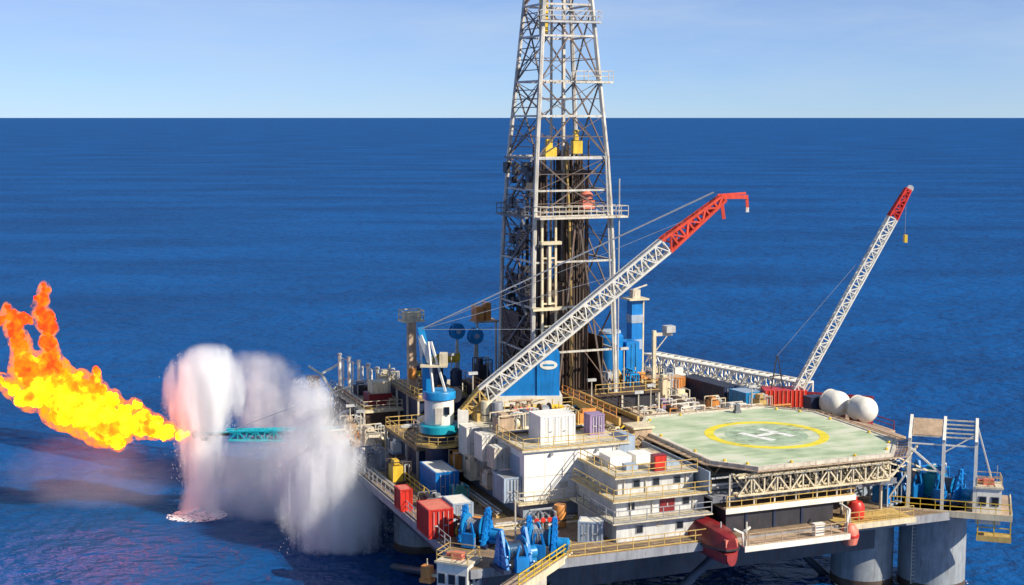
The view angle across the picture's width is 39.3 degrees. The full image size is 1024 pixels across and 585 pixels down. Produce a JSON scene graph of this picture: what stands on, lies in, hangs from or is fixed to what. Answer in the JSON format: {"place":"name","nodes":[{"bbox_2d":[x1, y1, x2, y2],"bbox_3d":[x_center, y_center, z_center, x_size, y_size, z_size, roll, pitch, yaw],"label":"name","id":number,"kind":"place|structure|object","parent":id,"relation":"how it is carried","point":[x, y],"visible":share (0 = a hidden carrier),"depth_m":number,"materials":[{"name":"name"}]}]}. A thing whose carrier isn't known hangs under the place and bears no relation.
{"place":"outdoors","nodes":[
{"label":"outdoors","id":0,"kind":"place"},
{"bbox_2d":[0,118,1023,584],"bbox_3d":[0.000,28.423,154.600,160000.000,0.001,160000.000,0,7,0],"label":"water","id":1,"kind":"structure","parent":0,"point":[272,258],"depth_m":402.82,"materials":[{"name":"blue liquid"}]},
{"bbox_2d":[166,507,226,521],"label":"foam patch","id":2,"kind":"object","parent":1,"relation":"on","point":[197,514],"visible":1,"depth_m":169.58,"materials":[{"name":"white liquid"}]},
{"bbox_2d":[159,348,245,511],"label":"water spray","id":3,"kind":"object","parent":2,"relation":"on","point":[193,499],"visible":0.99,"depth_m":170.50,"materials":[{"name":"white liquid"}]},
{"bbox_2d":[251,378,388,536],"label":"water spray","id":4,"kind":"object","parent":1,"relation":"on","point":[318,457],"visible":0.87,"depth_m":161.20,"materials":[{"name":"white liquid"}]},
{"bbox_2d":[268,437,394,555],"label":"water spray","id":5,"kind":"object","parent":1,"relation":"on","point":[336,499],"visible":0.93,"depth_m":155.15,"materials":[{"name":"white liquid"}]},
{"bbox_2d":[286,407,971,584],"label":"drilling platform","id":6,"kind":"structure","parent":1,"relation":"in","point":[939,551],"depth_m":141.57,"materials":[{"name":"paint"}]},
{"bbox_2d":[192,377,371,442],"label":"flare boom","id":7,"kind":"object","parent":6,"relation":"on","point":[255,432],"visible":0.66,"depth_m":170.27,"materials":[{"name":"teal paint"}]},
{"bbox_2d":[0,282,189,449],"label":"flare flame","id":8,"kind":"object","parent":7,"relation":"attached to","point":[75,399],"visible":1,"depth_m":168.53,"materials":[{"name":"yellow"}]},
{"bbox_2d":[306,363,338,419],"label":"survey davit","id":9,"kind":"object","parent":6,"relation":"on","point":[311,384],"visible":0.87,"depth_m":180.85,"materials":[{"name":"white paint"}]},
{"bbox_2d":[288,402,364,475],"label":"handrail","id":10,"kind":"object","parent":6,"relation":"on","point":[327,440],"visible":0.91,"depth_m":166.93,"materials":[{"name":"white metal"}]},
{"bbox_2d":[340,414,364,443],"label":"pump skid","id":11,"kind":"object","parent":6,"relation":"on","point":[346,421],"visible":0.62,"depth_m":167.83,"materials":[{"name":"white paint"}]},
{"bbox_2d":[356,423,387,450],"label":"pump skid","id":12,"kind":"object","parent":6,"relation":"on","point":[370,434],"visible":0.73,"depth_m":164.42,"materials":[{"name":"beige paint"}]},
{"bbox_2d":[359,444,388,471],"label":"pump skid","id":13,"kind":"object","parent":6,"relation":"on","point":[377,457],"visible":0.96,"depth_m":155.23,"materials":[{"name":"grey paint"}]},
{"bbox_2d":[330,379,462,437],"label":"equipment deck","id":14,"kind":"structure","parent":6,"relation":"on","point":[370,416],"depth_m":170.74,"materials":[{"name":"beige paint"}]},
{"bbox_2d":[331,380,402,410],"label":"handrail","id":15,"kind":"object","parent":14,"relation":"on","point":[363,401],"visible":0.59,"depth_m":170.46,"materials":[{"name":"red metal"}]},
{"bbox_2d":[363,364,392,406],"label":"exhaust house","id":16,"kind":"structure","parent":14,"relation":"on","point":[377,391],"depth_m":171.78,"materials":[{"name":"red paint"}]},
{"bbox_2d":[386,457,411,484],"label":"pump skid","id":17,"kind":"object","parent":6,"relation":"on","point":[397,469],"visible":0.94,"depth_m":149.80,"materials":[{"name":"yellow metal"}]},
{"bbox_2d":[394,484,412,511],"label":"cargo container","id":18,"kind":"object","parent":6,"relation":"on","point":[403,493],"visible":0.92,"depth_m":139.09,"materials":[{"name":"red metal"}]},
{"bbox_2d":[364,466,450,549],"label":"handrail","id":19,"kind":"object","parent":6,"relation":"on","point":[406,505],"visible":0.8,"depth_m":143.00,"materials":[{"name":"metal"}]},
{"bbox_2d":[385,425,458,478],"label":"equipment deck","id":20,"kind":"structure","parent":6,"relation":"on","point":[413,454],"depth_m":155.36,"materials":[{"name":"paint"}]},
{"bbox_2d":[387,379,468,423],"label":"machinery deck","id":21,"kind":"structure","parent":6,"relation":"on","point":[412,405],"depth_m":167.81,"materials":[{"name":"paint"}]},
{"bbox_2d":[398,308,424,391],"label":"vent tower","id":22,"kind":"structure","parent":21,"relation":"on","point":[410,319],"depth_m":167.55,"materials":[{"name":"grey metal"}]},
{"bbox_2d":[432,353,459,366],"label":"yellow walkway","id":23,"kind":"structure","parent":21,"relation":"on","point":[456,358],"depth_m":170.46,"materials":[{"name":"paint"}]},
{"bbox_2d":[449,323,464,367],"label":"hose reel","id":24,"kind":"object","parent":23,"relation":"on","point":[457,335],"visible":0.88,"depth_m":171.04,"materials":[{"name":"blue paint"}]},
{"bbox_2d":[450,363,461,389],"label":"pressure vessel","id":25,"kind":"object","parent":21,"relation":"on","point":[455,375],"visible":0.65,"depth_m":166.51,"materials":[{"name":"blue paint"}]},
{"bbox_2d":[416,498,453,539],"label":"cargo container","id":26,"kind":"object","parent":6,"relation":"on","point":[433,515],"visible":0.98,"depth_m":130.42,"materials":[{"name":"red metal"}]},
{"bbox_2d":[420,459,458,495],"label":"cargo container","id":27,"kind":"object","parent":6,"relation":"on","point":[440,476],"visible":0.77,"depth_m":144.71,"materials":[{"name":"blue metal"}]},
{"bbox_2d":[442,494,473,524],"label":"cargo container","id":28,"kind":"object","parent":6,"relation":"on","point":[456,502],"visible":0.49,"depth_m":135.03,"materials":[{"name":"white metal"}]},
{"bbox_2d":[434,538,481,584],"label":"control cabin","id":29,"kind":"object","parent":6,"relation":"attached to","point":[454,567],"visible":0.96,"depth_m":121.93,"materials":[{"name":"white metal"}]},
{"bbox_2d":[419,558,436,583],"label":"floodlight","id":30,"kind":"object","parent":29,"relation":"attached to","point":[428,575],"visible":1,"depth_m":123.15,"materials":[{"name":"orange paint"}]},
{"bbox_2d":[454,504,502,549],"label":"mooring winch","id":31,"kind":"object","parent":6,"relation":"on","point":[471,528],"visible":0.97,"depth_m":127.59,"materials":[{"name":"blue paint"}]},
{"bbox_2d":[459,480,505,517],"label":"pipe run","id":32,"kind":"object","parent":6,"relation":"on","point":[485,504],"visible":0.54,"depth_m":141.04,"materials":[{"name":"beige paint"}]},
{"bbox_2d":[490,526,537,574],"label":"mooring winch","id":33,"kind":"object","parent":6,"relation":"on","point":[519,554],"visible":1,"depth_m":120.83,"materials":[{"name":"blue paint"}]},
{"bbox_2d":[493,515,578,527],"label":"pipe run","id":34,"kind":"object","parent":6,"relation":"on","point":[522,522],"visible":0.58,"depth_m":134.06,"materials":[{"name":"white paint"}]},
{"bbox_2d":[501,552,572,584],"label":"corner walkway","id":35,"kind":"structure","parent":6,"relation":"attached to","point":[540,578],"depth_m":120.40,"materials":[{"name":"beige paint"}]},
{"bbox_2d":[518,540,570,584],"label":"handrail","id":36,"kind":"object","parent":35,"relation":"on","point":[563,554],"visible":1,"depth_m":120.27,"materials":[{"name":"yellow metal"}]},
{"bbox_2d":[529,507,558,528],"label":"valve manifold","id":37,"kind":"object","parent":6,"relation":"on","point":[543,521],"visible":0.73,"depth_m":133.04,"materials":[{"name":"grey paint"}]},
{"bbox_2d":[459,416,629,529],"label":"accommodation block","id":38,"kind":"structure","parent":6,"relation":"on","point":[542,470],"depth_m":137.78,"materials":[{"name":"beige paint"}]},
{"bbox_2d":[448,448,467,471],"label":"container","id":39,"kind":"object","parent":38,"relation":"on","point":[456,459],"visible":0.73,"depth_m":148.51,"materials":[{"name":"brown metal"}]},
{"bbox_2d":[459,422,484,456],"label":"cargo container","id":40,"kind":"object","parent":38,"relation":"on","point":[466,438],"visible":0.68,"depth_m":146.41,"materials":[{"name":"white metal"}]},
{"bbox_2d":[464,454,482,480],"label":"container","id":41,"kind":"object","parent":38,"relation":"on","point":[473,467],"visible":0.84,"depth_m":145.07,"materials":[{"name":"grey metal"}]},
{"bbox_2d":[474,431,496,461],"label":"cargo container","id":42,"kind":"object","parent":38,"relation":"on","point":[482,439],"visible":0.65,"depth_m":142.79,"materials":[{"name":"white metal"}]},
{"bbox_2d":[480,468,492,489],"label":"container","id":43,"kind":"object","parent":38,"relation":"on","point":[487,480],"visible":0.61,"depth_m":141.69,"materials":[{"name":"grey metal"}]},
{"bbox_2d":[481,400,491,421],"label":"barrel","id":44,"kind":"object","parent":38,"relation":"on","point":[486,406],"visible":0.9,"depth_m":148.68,"materials":[{"name":"beige paint"}]},
{"bbox_2d":[487,443,509,469],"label":"cargo container","id":45,"kind":"object","parent":38,"relation":"on","point":[498,456],"visible":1,"depth_m":139.49,"materials":[{"name":"white metal"}]},
{"bbox_2d":[493,470,520,502],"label":"cargo container","id":46,"kind":"object","parent":38,"relation":"on","point":[506,484],"visible":0.95,"depth_m":136.87,"materials":[{"name":"white metal"}]},
{"bbox_2d":[489,410,525,433],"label":"pump skid","id":47,"kind":"object","parent":38,"relation":"on","point":[505,420],"visible":1,"depth_m":143.95,"materials":[{"name":"beige paint"}]},
{"bbox_2d":[529,408,574,443],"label":"cargo container","id":48,"kind":"object","parent":38,"relation":"on","point":[551,423],"visible":0.88,"depth_m":139.24,"materials":[{"name":"white metal"}]},
{"bbox_2d":[496,424,627,450],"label":"handrail","id":49,"kind":"object","parent":38,"relation":"on","point":[568,440],"visible":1,"depth_m":137.95,"materials":[{"name":"metal"}]},
{"bbox_2d":[584,411,604,435],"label":"cargo container","id":50,"kind":"object","parent":38,"relation":"on","point":[594,421],"visible":0.87,"depth_m":142.59,"materials":[{"name":"metal"}]},
{"bbox_2d":[610,430,634,452],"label":"vent hood","id":51,"kind":"object","parent":38,"relation":"on","point":[628,447],"visible":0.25,"depth_m":140.02,"materials":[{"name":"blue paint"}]},
{"bbox_2d":[526,515,569,559],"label":"mooring winch","id":52,"kind":"object","parent":6,"relation":"on","point":[540,539],"visible":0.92,"depth_m":124.53,"materials":[{"name":"blue paint"}]},
{"bbox_2d":[554,503,566,527],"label":"barrel","id":53,"kind":"object","parent":6,"relation":"on","point":[560,509],"visible":0.75,"depth_m":133.49,"materials":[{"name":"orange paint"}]},
{"bbox_2d":[462,378,659,410],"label":"drill floor","id":54,"kind":"structure","parent":6,"relation":"on","point":[644,398],"depth_m":162.63,"materials":[{"name":"brown metal"}]},
{"bbox_2d":[467,327,483,379],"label":"hose reel","id":55,"kind":"object","parent":54,"relation":"on","point":[475,337],"visible":0.96,"depth_m":168.64,"materials":[{"name":"blue paint"}]},
{"bbox_2d":[472,356,492,385],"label":"storage tank","id":56,"kind":"object","parent":54,"relation":"on","point":[482,370],"visible":0.84,"depth_m":165.59,"materials":[{"name":"metal"}]},
{"bbox_2d":[469,301,498,370],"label":"monkey platform","id":57,"kind":"structure","parent":54,"relation":"on","point":[483,317],"depth_m":172.50,"materials":[{"name":"beige paint"}]},
{"bbox_2d":[494,344,561,406],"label":"drillers house","id":58,"kind":"structure","parent":54,"relation":"on","point":[541,380],"depth_m":154.25,"materials":[{"name":"blue paint"}]},
{"bbox_2d":[496,0,628,392],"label":"derrick","id":59,"kind":"object","parent":54,"relation":"on","point":[582,349],"visible":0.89,"depth_m":160.10,"materials":[{"name":"silver metal"}]},
{"bbox_2d":[597,329,622,372],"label":"mud silo","id":60,"kind":"object","parent":54,"relation":"on","point":[607,358],"visible":0.41,"depth_m":168.55,"materials":[{"name":"blue paint"}]},
{"bbox_2d":[623,339,639,371],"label":"mud tank","id":61,"kind":"object","parent":54,"relation":"on","point":[632,357],"visible":0.59,"depth_m":169.69,"materials":[{"name":"blue metal"}]},
{"bbox_2d":[415,192,748,464],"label":"pedestal crane","id":62,"kind":"object","parent":6,"relation":"on","point":[438,430],"visible":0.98,"depth_m":149.30,"materials":[{"name":"blue paint"}]},
{"bbox_2d":[578,516,604,542],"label":"cargo container","id":63,"kind":"object","parent":6,"relation":"on","point":[591,529],"visible":0.97,"depth_m":128.91,"materials":[{"name":"white metal"}]},
{"bbox_2d":[568,528,705,556],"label":"handrail","id":64,"kind":"object","parent":6,"relation":"on","point":[648,546],"visible":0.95,"depth_m":126.85,"materials":[{"name":"metal"}]},
{"bbox_2d":[622,421,654,448],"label":"stair tower","id":65,"kind":"structure","parent":6,"relation":"on","point":[642,428],"depth_m":145.62,"materials":[{"name":"beige metal"}]},
{"bbox_2d":[569,448,712,542],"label":"accommodation wing","id":66,"kind":"structure","parent":6,"relation":"on","point":[644,527],"depth_m":132.19,"materials":[{"name":"white metal"}]},
{"bbox_2d":[578,448,697,478],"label":"handrail","id":67,"kind":"object","parent":66,"relation":"on","point":[648,468],"visible":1,"depth_m":132.28,"materials":[{"name":"metal"}]},
{"bbox_2d":[573,468,710,502],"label":"handrail","id":68,"kind":"object","parent":66,"relation":"on","point":[646,492],"visible":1,"depth_m":131.12,"materials":[{"name":"metal"}]},
{"bbox_2d":[576,490,711,523],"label":"handrail","id":69,"kind":"object","parent":66,"relation":"on","point":[663,517],"visible":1,"depth_m":129.93,"materials":[{"name":"metal"}]},
{"bbox_2d":[650,453,666,471],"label":"wall cabinet","id":70,"kind":"object","parent":66,"relation":"on","point":[658,457],"depth_m":133.17,"materials":[{"name":"red metal"}]},
{"bbox_2d":[606,421,684,457],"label":"pipe deck","id":71,"kind":"structure","parent":6,"relation":"on","point":[664,448],"depth_m":145.08,"materials":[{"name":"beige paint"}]},
{"bbox_2d":[561,391,638,429],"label":"pipe catwalk","id":72,"kind":"object","parent":71,"relation":"on","point":[627,417],"visible":0.36,"depth_m":151.97,"materials":[{"name":"yellow metal"}]},
{"bbox_2d":[656,393,722,409],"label":"equipment deck","id":73,"kind":"structure","parent":6,"relation":"on","point":[701,402],"depth_m":175.03,"materials":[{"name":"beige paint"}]},
{"bbox_2d":[620,284,648,382],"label":"service tower","id":74,"kind":"structure","parent":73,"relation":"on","point":[635,315],"depth_m":172.54,"materials":[{"name":"blue metal"}]},
{"bbox_2d":[651,325,675,387],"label":"crane post","id":75,"kind":"object","parent":73,"relation":"on","point":[667,330],"visible":0.91,"depth_m":173.45,"materials":[{"name":"white metal"}]},
{"bbox_2d":[683,374,738,405],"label":"cargo container","id":76,"kind":"object","parent":73,"relation":"on","point":[700,387],"visible":0.74,"depth_m":175.93,"materials":[{"name":"metal"}]},
{"bbox_2d":[729,387,762,403],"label":"cargo container","id":77,"kind":"object","parent":73,"relation":"on","point":[743,394],"visible":0.45,"depth_m":170.31,"materials":[{"name":"blue metal"}]},
{"bbox_2d":[688,516,739,565],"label":"lifeboat","id":78,"kind":"object","parent":6,"relation":"on","point":[720,543],"visible":0.74,"depth_m":128.00,"materials":[{"name":"red paint"}]},
{"bbox_2d":[716,502,832,531],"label":"boat bay","id":79,"kind":"object","parent":6,"relation":"on","point":[762,519],"visible":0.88,"depth_m":133.79,"materials":[{"name":"metal"}]},
{"bbox_2d":[681,455,871,511],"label":"deckhouse","id":80,"kind":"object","parent":6,"relation":"on","point":[861,491],"visible":0.02,"depth_m":139.95,"materials":[{"name":"paint"}]},
{"bbox_2d":[637,404,927,514],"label":"helideck","id":81,"kind":"object","parent":6,"relation":"on","point":[761,438],"visible":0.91,"depth_m":143.27,"materials":[{"name":"green paint"}]},
{"bbox_2d":[642,441,896,503],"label":"truss","id":82,"kind":"object","parent":81,"relation":"attached to","point":[720,489],"visible":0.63,"depth_m":134.50,"materials":[{"name":"beige metal"}]},
{"bbox_2d":[713,463,855,514],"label":"walkway","id":83,"kind":"structure","parent":81,"relation":"attached to","point":[779,505],"depth_m":134.06,"materials":[{"name":"beige paint"}]},
{"bbox_2d":[726,477,854,508],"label":"handrail","id":84,"kind":"object","parent":83,"relation":"attached to","point":[784,495],"visible":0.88,"depth_m":133.76,"materials":[{"name":"yellow metal"}]},
{"bbox_2d":[738,510,850,551],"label":"boat landing walkway","id":85,"kind":"structure","parent":6,"relation":"on","point":[797,542],"depth_m":130.41,"materials":[{"name":"beige paint"}]},
{"bbox_2d":[748,522,847,545],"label":"handrail","id":86,"kind":"object","parent":85,"relation":"attached to","point":[798,538],"visible":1,"depth_m":129.92,"materials":[{"name":"metal"}]},
{"bbox_2d":[760,185,913,408],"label":"pedestal crane","id":87,"kind":"object","parent":6,"relation":"on","point":[793,394],"visible":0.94,"depth_m":168.86,"materials":[{"name":"grey paint"}]},
{"bbox_2d":[802,407,894,431],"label":"side sponson","id":88,"kind":"object","parent":6,"relation":"on","point":[880,426],"visible":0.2,"depth_m":160.94,"materials":[{"name":"beige paint"}]},
{"bbox_2d":[803,394,820,412],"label":"blue cabinet","id":89,"kind":"object","parent":88,"relation":"on","point":[811,401],"visible":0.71,"depth_m":165.12,"materials":[{"name":"metal"}]},
{"bbox_2d":[819,389,848,418],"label":"white tank","id":90,"kind":"object","parent":88,"relation":"on","point":[833,401],"visible":0.91,"depth_m":163.00,"materials":[{"name":"metal"}]},
{"bbox_2d":[846,395,877,424],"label":"white tank","id":91,"kind":"object","parent":88,"relation":"on","point":[860,408],"visible":0.99,"depth_m":160.49,"materials":[{"name":"metal"}]},
{"bbox_2d":[829,509,916,528],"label":"side walkway","id":92,"kind":"structure","parent":6,"relation":"on","point":[864,525],"depth_m":135.99,"materials":[{"name":"yellow paint"}]},
{"bbox_2d":[841,513,858,546],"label":"rescue pod","id":93,"kind":"object","parent":92,"relation":"hanging from","point":[853,530],"visible":0.8,"depth_m":132.88,"materials":[{"name":"red paint"}]},
{"bbox_2d":[847,496,864,518],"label":"red tank","id":94,"kind":"object","parent":92,"relation":"on","point":[856,505],"visible":0.78,"depth_m":135.86,"materials":[{"name":"metal"}]},
{"bbox_2d":[844,505,913,523],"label":"handrail","id":95,"kind":"object","parent":92,"relation":"on","point":[872,515],"visible":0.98,"depth_m":135.21,"materials":[{"name":"metal"}]},
{"bbox_2d":[868,481,901,506],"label":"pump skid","id":96,"kind":"object","parent":6,"relation":"on","point":[887,489],"visible":0.59,"depth_m":141.62,"materials":[{"name":"blue paint"}]},
{"bbox_2d":[895,459,926,498],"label":"mooring winch","id":97,"kind":"object","parent":6,"relation":"on","point":[917,487],"visible":0.59,"depth_m":144.23,"materials":[{"name":"blue paint"}]},
{"bbox_2d":[928,464,972,505],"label":"mooring winch","id":98,"kind":"object","parent":6,"relation":"on","point":[955,488],"visible":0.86,"depth_m":141.67,"materials":[{"name":"blue paint"}]},
{"bbox_2d":[889,494,1012,543],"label":"corner platform","id":99,"kind":"structure","parent":6,"relation":"on","point":[1003,516],"depth_m":138.46,"materials":[{"name":"beige paint"}]},
{"bbox_2d":[920,463,949,497],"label":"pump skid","id":100,"kind":"object","parent":99,"relation":"on","point":[928,479],"visible":0.31,"depth_m":144.27,"materials":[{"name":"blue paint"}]},
{"bbox_2d":[889,414,991,512],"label":"winch gantry","id":101,"kind":"object","parent":99,"relation":"on","point":[927,427],"visible":0.94,"depth_m":140.17,"materials":[{"name":"white metal"}]},
{"bbox_2d":[890,496,1011,515],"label":"handrail","id":102,"kind":"object","parent":99,"relation":"on","point":[950,506],"visible":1,"depth_m":138.91,"materials":[{"name":"yellow metal"}]},
{"bbox_2d":[974,465,1003,524],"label":"control cabin","id":103,"kind":"object","parent":99,"relation":"on","point":[989,490],"visible":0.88,"depth_m":138.36,"materials":[{"name":"white metal"}]},
{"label":"equipment deck","id":104,"kind":"object","parent":6,"relation":"on","visible":0},
{"bbox_2d":[644,351,813,391],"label":"stowed boom","id":105,"kind":"object","parent":104,"relation":"attached to","point":[717,367],"visible":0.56,"depth_m":183.89,"materials":[{"name":"white paint"}]},
{"bbox_2d":[0,0,1023,117],"label":"sky","id":106,"kind":"structure","parent":0,"point":[59,58],"materials":[{"name":"blue"}]},
{"bbox_2d":[656,373,676,399],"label":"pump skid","id":107,"kind":"object","parent":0,"point":[663,385],"visible":0.65,"depth_m":174.95,"materials":[{"name":"beige paint"}]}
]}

